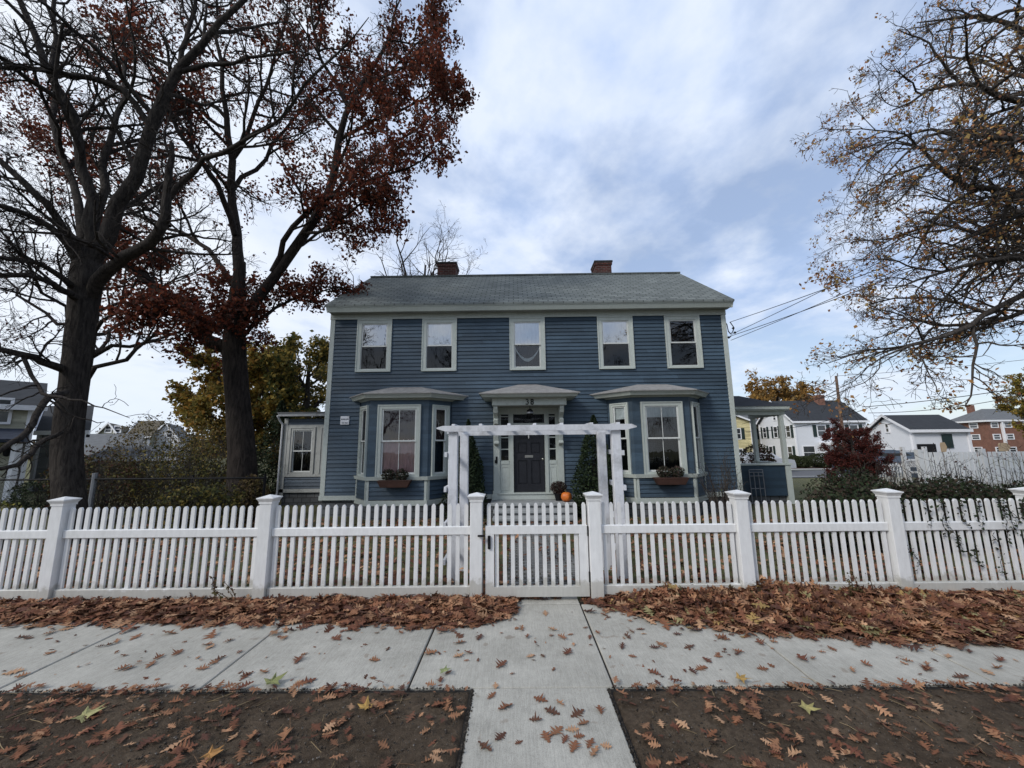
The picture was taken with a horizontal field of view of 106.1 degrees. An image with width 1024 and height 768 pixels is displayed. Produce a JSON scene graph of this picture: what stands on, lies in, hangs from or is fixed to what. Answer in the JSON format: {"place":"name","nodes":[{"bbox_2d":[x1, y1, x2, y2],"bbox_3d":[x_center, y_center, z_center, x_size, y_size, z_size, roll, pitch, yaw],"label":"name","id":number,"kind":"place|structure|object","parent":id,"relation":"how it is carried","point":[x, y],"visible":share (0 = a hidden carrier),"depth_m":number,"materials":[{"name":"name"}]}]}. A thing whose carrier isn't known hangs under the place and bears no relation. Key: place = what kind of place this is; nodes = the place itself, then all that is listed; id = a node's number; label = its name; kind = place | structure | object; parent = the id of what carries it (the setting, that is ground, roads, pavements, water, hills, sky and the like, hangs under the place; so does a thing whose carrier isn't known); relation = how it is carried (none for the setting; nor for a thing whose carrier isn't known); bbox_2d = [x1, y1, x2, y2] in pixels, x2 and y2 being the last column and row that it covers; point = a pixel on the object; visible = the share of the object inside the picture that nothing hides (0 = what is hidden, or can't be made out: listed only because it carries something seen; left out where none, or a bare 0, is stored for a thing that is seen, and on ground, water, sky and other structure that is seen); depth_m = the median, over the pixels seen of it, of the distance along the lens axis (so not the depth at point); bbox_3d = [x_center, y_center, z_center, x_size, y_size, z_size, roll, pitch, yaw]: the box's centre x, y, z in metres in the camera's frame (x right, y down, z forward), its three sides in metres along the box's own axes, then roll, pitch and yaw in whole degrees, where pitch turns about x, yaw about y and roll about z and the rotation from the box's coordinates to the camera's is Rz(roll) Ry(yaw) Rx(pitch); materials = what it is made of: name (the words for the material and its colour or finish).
{"place":"outdoors","nodes":[
{"label":"outdoors","id":0,"kind":"place"},
{"bbox_2d":[0,692,468,767],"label":"soil verge","id":1,"kind":"structure","parent":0,"point":[396,731],"depth_m":2.17,"materials":[{"name":"brown soil"}]},
{"bbox_2d":[71,704,106,722],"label":"maple leaf","id":2,"kind":"object","parent":1,"relation":"on","point":[87,712],"visible":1,"depth_m":2.29,"materials":[{"name":"yellow plant"}]},
{"bbox_2d":[0,676,1022,767],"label":"straw bits","id":3,"kind":"object","parent":1,"relation":"on","point":[437,742],"visible":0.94,"depth_m":2.22,"materials":[{"name":"beige plant"}]},
{"bbox_2d":[0,682,1023,767],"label":"soil crumbs","id":4,"kind":"object","parent":1,"relation":"on","point":[669,735],"visible":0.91,"depth_m":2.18,"materials":[{"name":"brown soil"}]},
{"bbox_2d":[0,602,1023,767],"bbox_3d":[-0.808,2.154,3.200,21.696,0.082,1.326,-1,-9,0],"label":"sidewalk","id":5,"kind":"structure","parent":0,"point":[348,661],"depth_m":2.90,"materials":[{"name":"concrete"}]},
{"bbox_2d":[4,598,509,621],"bbox_3d":[-3.225,2.223,3.624,7.450,0.099,1.600,-1,-9,0],"label":"leaf mound","id":6,"kind":"object","parent":5,"relation":"on","point":[491,613],"visible":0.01,"depth_m":3.73,"materials":[{"name":"brown plant"}]},
{"bbox_2d":[0,584,561,638],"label":"leaf pile","id":7,"kind":"object","parent":5,"relation":"on","point":[444,611],"visible":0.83,"depth_m":3.65,"materials":[{"name":"brown plant"}]},
{"bbox_2d":[209,576,235,601],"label":"dry weeds","id":8,"kind":"object","parent":7,"relation":"on","point":[217,592],"visible":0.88,"depth_m":3.83,"materials":[{"name":"brown plant"}]},
{"bbox_2d":[3,617,1017,680],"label":"leaf fragments","id":9,"kind":"object","parent":5,"relation":"on","point":[439,653],"visible":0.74,"depth_m":2.93,"materials":[{"name":"brown plant"}]},
{"bbox_2d":[580,575,1023,652],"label":"leaf pile","id":10,"kind":"object","parent":5,"relation":"on","point":[941,606],"visible":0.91,"depth_m":3.45,"materials":[{"name":"brown plant"}]},
{"bbox_2d":[606,585,1023,640],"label":"leaf mound","id":11,"kind":"object","parent":5,"relation":"on","point":[809,622],"visible":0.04,"depth_m":3.35,"materials":[{"name":"brown plant"}]},
{"bbox_2d":[831,570,874,596],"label":"dry weeds","id":12,"kind":"object","parent":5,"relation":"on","point":[852,587],"visible":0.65,"depth_m":3.79,"materials":[{"name":"brown plant"}]},
{"bbox_2d":[0,451,1023,601],"bbox_3d":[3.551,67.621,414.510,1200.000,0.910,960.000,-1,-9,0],"label":"ground","id":13,"kind":"structure","parent":0,"point":[798,483],"depth_m":6.34,"materials":[{"name":"green plant"}]},
{"bbox_2d":[0,498,29,548],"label":"bush","id":14,"kind":"object","parent":13,"relation":"on","point":[4,503],"visible":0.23,"depth_m":7.24,"materials":[{"name":"green plant"}]},
{"bbox_2d":[0,380,47,502],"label":"house","id":15,"kind":"structure","parent":13,"relation":"on","point":[14,419],"depth_m":16.75,"materials":[{"name":"grey wood"}]},
{"bbox_2d":[0,397,14,423],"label":"window","id":16,"kind":"structure","parent":15,"relation":"in","point":[5,417],"depth_m":16.62,"materials":[{"name":"white paint"}]},
{"bbox_2d":[1,481,49,514],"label":"bush","id":17,"kind":"object","parent":13,"relation":"on","point":[27,503],"visible":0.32,"depth_m":11.89,"materials":[{"name":"green plant"}]},
{"bbox_2d":[27,405,93,491],"bbox_3d":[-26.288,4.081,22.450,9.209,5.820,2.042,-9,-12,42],"label":"grey house","id":18,"kind":"structure","parent":13,"relation":"on","point":[41,464],"depth_m":20.40,"materials":[{"name":"grey wood"}]},
{"bbox_2d":[34,436,154,523],"bbox_3d":[-11.316,2.603,10.597,2.592,2.444,2.308,-1,-9,0],"label":"bush","id":19,"kind":"object","parent":13,"relation":"on","point":[125,472],"visible":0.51,"depth_m":10.61,"materials":[{"name":"green plant"}]},
{"bbox_2d":[96,422,129,433],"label":"gabled house","id":20,"kind":"structure","parent":13,"relation":"on","point":[109,428],"depth_m":42.07,"materials":[{"name":"beige"}]},
{"bbox_2d":[84,433,144,456],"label":"grey house","id":21,"kind":"structure","parent":13,"relation":"on","point":[99,441],"depth_m":28.42,"materials":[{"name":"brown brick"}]},
{"bbox_2d":[84,440,175,484],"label":"brown roof garage","id":22,"kind":"structure","parent":13,"relation":"on","point":[130,447],"depth_m":23.95,"materials":[{"name":"beige"}]},
{"bbox_2d":[0,136,266,396],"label":"red oak tree","id":23,"kind":"object","parent":13,"relation":"on","point":[100,350],"visible":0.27,"depth_m":16.14,"materials":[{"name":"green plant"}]},
{"bbox_2d":[0,473,266,529],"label":"chain link fence","id":24,"kind":"object","parent":13,"relation":"on","point":[94,479],"visible":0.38,"depth_m":9.50,"materials":[{"name":"black metal"}]},
{"bbox_2d":[126,420,163,446],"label":"brown roof house","id":25,"kind":"structure","parent":13,"relation":"on","point":[147,428],"depth_m":47.94,"materials":[{"name":"beige"}]},
{"bbox_2d":[90,412,207,509],"bbox_3d":[-12.552,2.600,13.434,3.348,3.450,2.827,-1,-9,0],"label":"bush","id":26,"kind":"object","parent":13,"relation":"on","point":[140,445],"visible":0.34,"depth_m":13.15,"materials":[{"name":"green plant"}]},
{"bbox_2d":[153,422,190,467],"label":"pale house","id":27,"kind":"structure","parent":13,"relation":"on","point":[169,433],"depth_m":47.94,"materials":[{"name":"white"}]},
{"bbox_2d":[128,437,226,520],"bbox_3d":[-9.476,2.719,11.211,2.792,2.402,2.288,4,-10,-27],"label":"bush","id":28,"kind":"object","parent":13,"relation":"on","point":[189,473],"visible":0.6,"depth_m":11.00,"materials":[{"name":"green plant"}]},
{"bbox_2d":[148,483,234,539],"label":"bush","id":29,"kind":"object","parent":13,"relation":"on","point":[184,501],"visible":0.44,"depth_m":8.11,"materials":[{"name":"green plant"}]},
{"bbox_2d":[0,0,406,546],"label":"bare tree","id":30,"kind":"object","parent":13,"relation":"on","point":[89,247],"visible":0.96,"depth_m":7.78,"materials":[{"name":"brown plant"}]},
{"bbox_2d":[162,475,246,527],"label":"bush","id":31,"kind":"object","parent":13,"relation":"on","point":[230,493],"visible":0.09,"depth_m":9.01,"materials":[{"name":"green plant"}]},
{"bbox_2d":[153,411,264,491],"bbox_3d":[-10.071,2.555,12.989,3.218,3.356,2.722,-1,-9,0],"label":"bush","id":32,"kind":"object","parent":13,"relation":"on","point":[213,445],"visible":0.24,"depth_m":12.69,"materials":[{"name":"green plant"}]},
{"bbox_2d":[162,339,306,465],"bbox_3d":[-13.615,1.558,19.672,6.532,7.987,6.727,5,-10,-30],"label":"maple tree","id":33,"kind":"object","parent":13,"relation":"on","point":[204,398],"visible":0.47,"depth_m":18.17,"materials":[{"name":"green plant"}]},
{"bbox_2d":[0,0,479,516],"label":"oak tree","id":34,"kind":"object","parent":13,"relation":"on","point":[237,312],"visible":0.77,"depth_m":11.34,"materials":[{"name":"brown plant"}]},
{"bbox_2d":[0,492,485,601],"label":"picket fence","id":35,"kind":"object","parent":13,"relation":"on","point":[59,534],"visible":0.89,"depth_m":4.05,"materials":[{"name":"white wood"}]},
{"bbox_2d":[230,473,270,523],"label":"bush","id":36,"kind":"object","parent":13,"relation":"on","point":[253,491],"visible":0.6,"depth_m":10.20,"materials":[{"name":"green plant"}]},
{"bbox_2d":[217,330,329,448],"bbox_3d":[-11.117,1.107,20.572,7.426,9.137,6.677,-8,-11,38],"label":"maple tree","id":37,"kind":"object","parent":13,"relation":"on","point":[283,376],"visible":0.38,"depth_m":19.00,"materials":[{"name":"green plant"}]},
{"bbox_2d":[256,400,290,499],"bbox_3d":[-9.763,2.715,16.081,2.345,4.120,2.240,-1,-9,0],"label":"holly tree","id":38,"kind":"object","parent":13,"relation":"on","point":[281,407],"visible":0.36,"depth_m":15.95,"materials":[{"name":"green plant"}]},
{"bbox_2d":[340,186,487,275],"bbox_3d":[-6.180,-3.102,25.452,9.124,19.021,9.242,8,-12,-44],"label":"bare tree","id":39,"kind":"object","parent":13,"relation":"on","point":[403,270],"visible":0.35,"depth_m":24.93,"materials":[{"name":"brown plant"}]},
{"bbox_2d":[458,419,487,520],"bbox_3d":[-1.244,2.357,10.786,1.135,2.785,1.033,-1,-9,0],"label":"conical evergreen","id":40,"kind":"object","parent":13,"relation":"on","point":[477,468],"visible":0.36,"depth_m":10.62,"materials":[{"name":"green plant"}]},
{"bbox_2d":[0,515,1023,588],"bbox_3d":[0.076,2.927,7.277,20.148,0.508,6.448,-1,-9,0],"label":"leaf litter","id":41,"kind":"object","parent":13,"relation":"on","point":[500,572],"visible":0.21,"depth_m":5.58,"materials":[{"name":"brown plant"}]},
{"bbox_2d":[490,499,575,523],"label":"front steps","id":42,"kind":"structure","parent":13,"relation":"on","point":[524,503],"depth_m":10.16,"materials":[{"name":"stone"}]},
{"bbox_2d":[550,481,566,500],"bbox_3d":[1.307,2.985,10.807,0.484,0.553,0.443,-1,-9,0],"label":"potted mum","id":43,"kind":"object","parent":42,"relation":"on","point":[559,487],"visible":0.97,"depth_m":10.72,"materials":[{"name":"purple plant"}]},
{"bbox_2d":[275,260,794,519],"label":"house","id":44,"kind":"structure","parent":13,"relation":"on","point":[415,362],"depth_m":11.65,"materials":[{"name":"blue wood"}]},
{"bbox_2d":[287,427,315,473],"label":"window","id":45,"kind":"structure","parent":44,"relation":"in","point":[301,450],"depth_m":13.93,"materials":[{"name":"white paint"}]},
{"bbox_2d":[357,405,368,476],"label":"bay window","id":46,"kind":"structure","parent":44,"relation":"in","point":[364,410],"depth_m":11.17,"materials":[{"name":"grey paint"}]},
{"bbox_2d":[355,319,392,371],"bbox_3d":[-4.242,-1.179,11.872,1.076,1.663,0.163,-1,-9,0],"label":"window","id":47,"kind":"structure","parent":44,"relation":"in","point":[374,336],"depth_m":11.85,"materials":[{"name":"glass"}]},
{"bbox_2d":[376,468,411,487],"bbox_3d":[-3.181,2.541,10.432,0.900,0.509,0.352,-1,-9,0],"label":"window box","id":48,"kind":"object","parent":44,"relation":"attached to","point":[400,482],"visible":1,"depth_m":10.33,"materials":[{"name":"brown plant"}]},
{"bbox_2d":[375,404,420,476],"bbox_3d":[-3.180,1.582,10.829,1.224,2.006,0.159,-1,-9,0],"label":"bay window","id":49,"kind":"structure","parent":44,"relation":"in","point":[398,436],"depth_m":10.86,"materials":[{"name":"glass"}]},
{"bbox_2d":[421,318,456,371],"bbox_3d":[-2.232,-1.205,11.845,1.071,1.663,0.135,-1,-9,0],"label":"window","id":50,"kind":"structure","parent":44,"relation":"in","point":[439,335],"depth_m":11.83,"materials":[{"name":"glass"}]},
{"bbox_2d":[431,404,449,475],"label":"bay window","id":51,"kind":"structure","parent":44,"relation":"in","point":[440,413],"depth_m":11.18,"materials":[{"name":"grey paint"}]},
{"bbox_2d":[509,317,545,369],"bbox_3d":[0.471,-1.228,11.889,1.093,1.663,0.261,-1,-9,0],"label":"window","id":52,"kind":"structure","parent":44,"relation":"in","point":[526,334],"depth_m":11.90,"materials":[{"name":"glass"}]},
{"bbox_2d":[514,435,544,491],"bbox_3d":[0.506,2.184,11.344,0.900,1.930,0.120,-1,-9,0],"label":"door","id":53,"kind":"structure","parent":44,"relation":"in","point":[529,461],"depth_m":11.32,"materials":[{"name":"paint"}]},
{"bbox_2d":[597,316,635,368],"bbox_3d":[3.176,-1.270,11.809,1.089,1.663,0.135,-1,-9,0],"label":"window","id":54,"kind":"structure","parent":44,"relation":"in","point":[615,333],"depth_m":11.80,"materials":[{"name":"white glass"}]},
{"bbox_2d":[609,402,632,473],"bbox_3d":[3.181,1.556,11.105,0.249,2.006,0.595,8,-12,-42],"label":"bay window","id":55,"kind":"structure","parent":44,"relation":"in","point":[619,412],"depth_m":11.11,"materials":[{"name":"grey paint"}]},
{"bbox_2d":[640,401,687,473],"bbox_3d":[4.225,1.501,10.825,1.174,2.006,0.250,-1,-9,0],"label":"bay window","id":56,"kind":"structure","parent":44,"relation":"in","point":[662,443],"depth_m":10.86,"materials":[{"name":"glass"}]},
{"bbox_2d":[653,465,688,484],"bbox_3d":[4.279,2.447,10.399,0.900,0.524,0.352,-1,-9,0],"label":"window box","id":57,"kind":"object","parent":44,"relation":"attached to","point":[675,479],"visible":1,"depth_m":10.29,"materials":[{"name":"brown plant"}]},
{"bbox_2d":[663,315,703,368],"bbox_3d":[5.241,-1.276,11.914,1.080,1.663,0.375,-1,-9,0],"label":"window","id":58,"kind":"structure","parent":44,"relation":"in","point":[681,352],"depth_m":11.78,"materials":[{"name":"grey paint"}]},
{"bbox_2d":[690,401,704,472],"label":"window","id":59,"kind":"structure","parent":44,"relation":"in","point":[698,447],"depth_m":11.11,"materials":[{"name":"grey paint"}]},
{"bbox_2d":[726,322,736,338],"bbox_3d":[6.764,-1.663,11.915,0.358,0.552,0.097,1,-9,-11],"label":"service bracket","id":60,"kind":"object","parent":44,"relation":"attached to","point":[733,328],"visible":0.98,"depth_m":11.91,"materials":[{"name":"black metal"}]},
{"bbox_2d":[731,213,1023,321],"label":"overhead wire","id":61,"kind":"object","parent":60,"relation":"attached to","point":[896,262],"visible":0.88,"depth_m":7.04,"materials":[{"name":"black metal"}]},
{"bbox_2d":[731,226,1023,335],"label":"overhead wire","id":62,"kind":"object","parent":60,"relation":"attached to","point":[897,275],"visible":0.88,"depth_m":7.41,"materials":[{"name":"black metal"}]},
{"bbox_2d":[731,188,1023,334],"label":"overhead wire","id":63,"kind":"object","parent":60,"relation":"attached to","point":[892,255],"visible":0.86,"depth_m":7.62,"materials":[{"name":"black metal"}]},
{"bbox_2d":[732,214,1022,339],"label":"overhead wire","id":64,"kind":"object","parent":60,"relation":"hanging from","point":[889,273],"visible":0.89,"depth_m":7.71,"materials":[{"name":"black metal"}]},
{"bbox_2d":[436,422,636,583],"bbox_3d":[0.316,1.508,5.031,2.490,1.946,0.785,-1,-9,0],"label":"garden arbor","id":65,"kind":"object","parent":13,"relation":"on","point":[464,433],"visible":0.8,"depth_m":4.79,"materials":[{"name":"white wood"}]},
{"bbox_2d":[570,414,613,518],"bbox_3d":[2.326,2.270,10.726,1.476,2.862,1.229,-1,-9,0],"label":"conical evergreen","id":66,"kind":"object","parent":13,"relation":"on","point":[586,448],"visible":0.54,"depth_m":10.57,"materials":[{"name":"green plant"}]},
{"bbox_2d":[689,446,748,517],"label":"climbing rose","id":67,"kind":"object","parent":13,"relation":"on","point":[724,499],"visible":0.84,"depth_m":10.30,"materials":[{"name":"green plant"}]},
{"bbox_2d":[736,415,752,452],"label":"yellow house","id":68,"kind":"structure","parent":13,"relation":"on","point":[744,433],"depth_m":51.30,"materials":[{"name":"yellow wood"}]},
{"bbox_2d":[748,469,766,503],"bbox_3d":[8.070,3.375,12.651,0.481,1.114,0.051,-1,-9,0],"label":"metal trellis","id":69,"kind":"object","parent":13,"relation":"on","point":[755,488],"visible":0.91,"depth_m":12.65,"materials":[{"name":"grey metal"}]},
{"bbox_2d":[740,443,776,462],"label":"reddish shrub","id":70,"kind":"object","parent":13,"relation":"on","point":[764,450],"visible":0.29,"depth_m":18.90,"materials":[{"name":"brown plant"}]},
{"bbox_2d":[743,368,825,418],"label":"orange tree","id":71,"kind":"object","parent":13,"relation":"on","point":[779,393],"visible":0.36,"depth_m":59.77,"materials":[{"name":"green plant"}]},
{"bbox_2d":[788,455,813,467],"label":"clipped hedge","id":72,"kind":"object","parent":13,"relation":"on","point":[799,460],"visible":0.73,"depth_m":34.58,"materials":[{"name":"green plant"}]},
{"bbox_2d":[583,487,1023,597],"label":"picket fence","id":73,"kind":"object","parent":13,"relation":"on","point":[892,526],"visible":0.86,"depth_m":4.02,"materials":[{"name":"white wood"}]},
{"bbox_2d":[478,502,589,596],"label":"garden gate","id":74,"kind":"structure","parent":73,"relation":"attached to","point":[581,587],"depth_m":4.02,"materials":[{"name":"white wood"}]},
{"bbox_2d":[900,495,1023,574],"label":"ivy","id":75,"kind":"object","parent":73,"relation":"attached to","point":[1021,505],"visible":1,"depth_m":4.01,"materials":[{"name":"green plant"}]},
{"bbox_2d":[756,395,869,462],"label":"colonial house","id":76,"kind":"structure","parent":13,"relation":"on","point":[803,440],"depth_m":46.30,"materials":[{"name":"white"}]},
{"bbox_2d":[803,453,831,467],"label":"clipped hedge","id":77,"kind":"object","parent":13,"relation":"on","point":[820,459],"visible":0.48,"depth_m":34.54,"materials":[{"name":"green plant"}]},
{"bbox_2d":[793,486,869,555],"bbox_3d":[4.970,2.123,5.969,1.044,1.076,0.838,-1,-9,0],"label":"yew bush","id":78,"kind":"object","parent":13,"relation":"on","point":[830,494],"visible":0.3,"depth_m":5.86,"materials":[{"name":"green plant"}]},
{"bbox_2d":[798,466,885,512],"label":"yew bush","id":79,"kind":"object","parent":13,"relation":"on","point":[829,481],"visible":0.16,"depth_m":7.71,"materials":[{"name":"green plant"}]},
{"bbox_2d":[817,417,896,493],"bbox_3d":[13.076,2.828,14.585,2.060,3.175,2.290,4,-10,-26],"label":"japanese maple","id":80,"kind":"object","parent":13,"relation":"on","point":[866,448],"visible":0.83,"depth_m":14.43,"materials":[{"name":"red plant"}]},
{"bbox_2d":[834,471,935,555],"bbox_3d":[5.775,2.037,6.101,1.296,1.290,0.999,-1,-9,0],"label":"yew bush","id":81,"kind":"object","parent":13,"relation":"on","point":[874,486],"visible":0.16,"depth_m":6.02,"materials":[{"name":"green plant"}]},
{"bbox_2d":[839,443,935,492],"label":"twiggy bush","id":82,"kind":"object","parent":13,"relation":"on","point":[894,478],"visible":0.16,"depth_m":8.01,"materials":[{"name":"brown plant"}]},
{"bbox_2d":[879,463,912,488],"bbox_3d":[16.189,4.018,16.464,1.760,1.260,0.050,-1,-9,0],"label":"picket fence","id":83,"kind":"object","parent":13,"relation":"on","point":[897,474],"visible":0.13,"depth_m":16.46,"materials":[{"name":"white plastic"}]},
{"bbox_2d":[788,0,1023,437],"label":"locust tree","id":84,"kind":"object","parent":13,"relation":"on","point":[996,138],"visible":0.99,"depth_m":7.23,"materials":[{"name":"brown plant"}]},
{"bbox_2d":[899,447,930,484],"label":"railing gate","id":85,"kind":"structure","parent":13,"relation":"on","point":[904,451],"depth_m":13.61,"materials":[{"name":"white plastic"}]},
{"bbox_2d":[868,414,975,469],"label":"white garage","id":86,"kind":"structure","parent":13,"relation":"on","point":[909,432],"depth_m":29.93,"materials":[{"name":"white wood"}]},
{"bbox_2d":[878,442,991,492],"bbox_3d":[9.205,2.234,8.472,2.100,1.893,1.534,-1,-9,0],"label":"twiggy bush","id":87,"kind":"object","parent":13,"relation":"on","point":[930,473],"visible":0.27,"depth_m":8.45,"materials":[{"name":"brown plant"}]},
{"bbox_2d":[883,475,994,552],"bbox_3d":[6.719,2.073,6.135,1.460,1.219,1.060,-1,-9,0],"label":"yew bush","id":88,"kind":"object","parent":13,"relation":"on","point":[921,490],"visible":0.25,"depth_m":5.98,"materials":[{"name":"green plant"}]},
{"bbox_2d":[913,449,1023,494],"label":"board fence","id":89,"kind":"object","parent":13,"relation":"on","point":[981,458],"visible":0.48,"depth_m":12.62,"materials":[{"name":"white wood"}]},
{"bbox_2d":[916,470,1022,550],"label":"yew bush","id":90,"kind":"object","parent":13,"relation":"on","point":[988,493],"visible":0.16,"depth_m":6.17,"materials":[{"name":"green plant"}]},
{"bbox_2d":[951,405,1023,456],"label":"brick apartment block","id":91,"kind":"structure","parent":13,"relation":"on","point":[991,430],"depth_m":51.35,"materials":[{"name":"red brick"}]},
{"bbox_2d":[951,444,1023,488],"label":"twiggy bush","id":92,"kind":"object","parent":13,"relation":"on","point":[1014,459],"visible":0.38,"depth_m":8.37,"materials":[{"name":"brown plant"}]},
{"bbox_2d":[984,479,1023,544],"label":"yew bush","id":93,"kind":"object","parent":13,"relation":"on","point":[1009,493],"visible":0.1,"depth_m":6.54,"materials":[{"name":"green plant"}]},
{"bbox_2d":[992,367,1023,438],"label":"yellow tree","id":94,"kind":"object","parent":13,"relation":"on","point":[1016,383],"visible":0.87,"depth_m":24.88,"materials":[{"name":"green plant"}]},
{"bbox_2d":[0,0,1023,447],"label":"sky","id":95,"kind":"structure","parent":0,"point":[638,135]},
{"bbox_2d":[507,523,579,584],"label":"garden path","id":96,"kind":"structure","parent":0,"point":[532,542],"depth_m":5.59,"materials":[{"name":"concrete"}]},
{"bbox_2d":[460,597,636,767],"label":"walkway","id":97,"kind":"structure","parent":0,"point":[489,719],"depth_m":2.16,"materials":[{"name":"concrete"}]},
{"bbox_2d":[613,689,1023,767],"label":"soil verge","id":98,"kind":"structure","parent":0,"point":[983,702],"depth_m":2.15,"materials":[{"name":"brown soil"}]},
{"bbox_2d":[0,676,1023,767],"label":"leaf litter","id":99,"kind":"object","parent":98,"relation":"on","point":[753,710],"visible":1,"depth_m":2.20,"materials":[{"name":"brown plant"}]},
{"bbox_2d":[832,450,966,479],"bbox_3d":[20.189,4.333,20.405,4.700,1.646,1.890,-5,-10,25],"label":"parked car","id":100,"kind":"object","parent":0,"point":[909,455],"visible":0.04,"depth_m":19.67,"materials":[{"name":"blue paint"}]},
{"bbox_2d":[791,468,1020,477],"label":"side road","id":101,"kind":"structure","parent":0,"point":[804,473],"depth_m":27.41,"materials":[{"name":"grey asphalt"}]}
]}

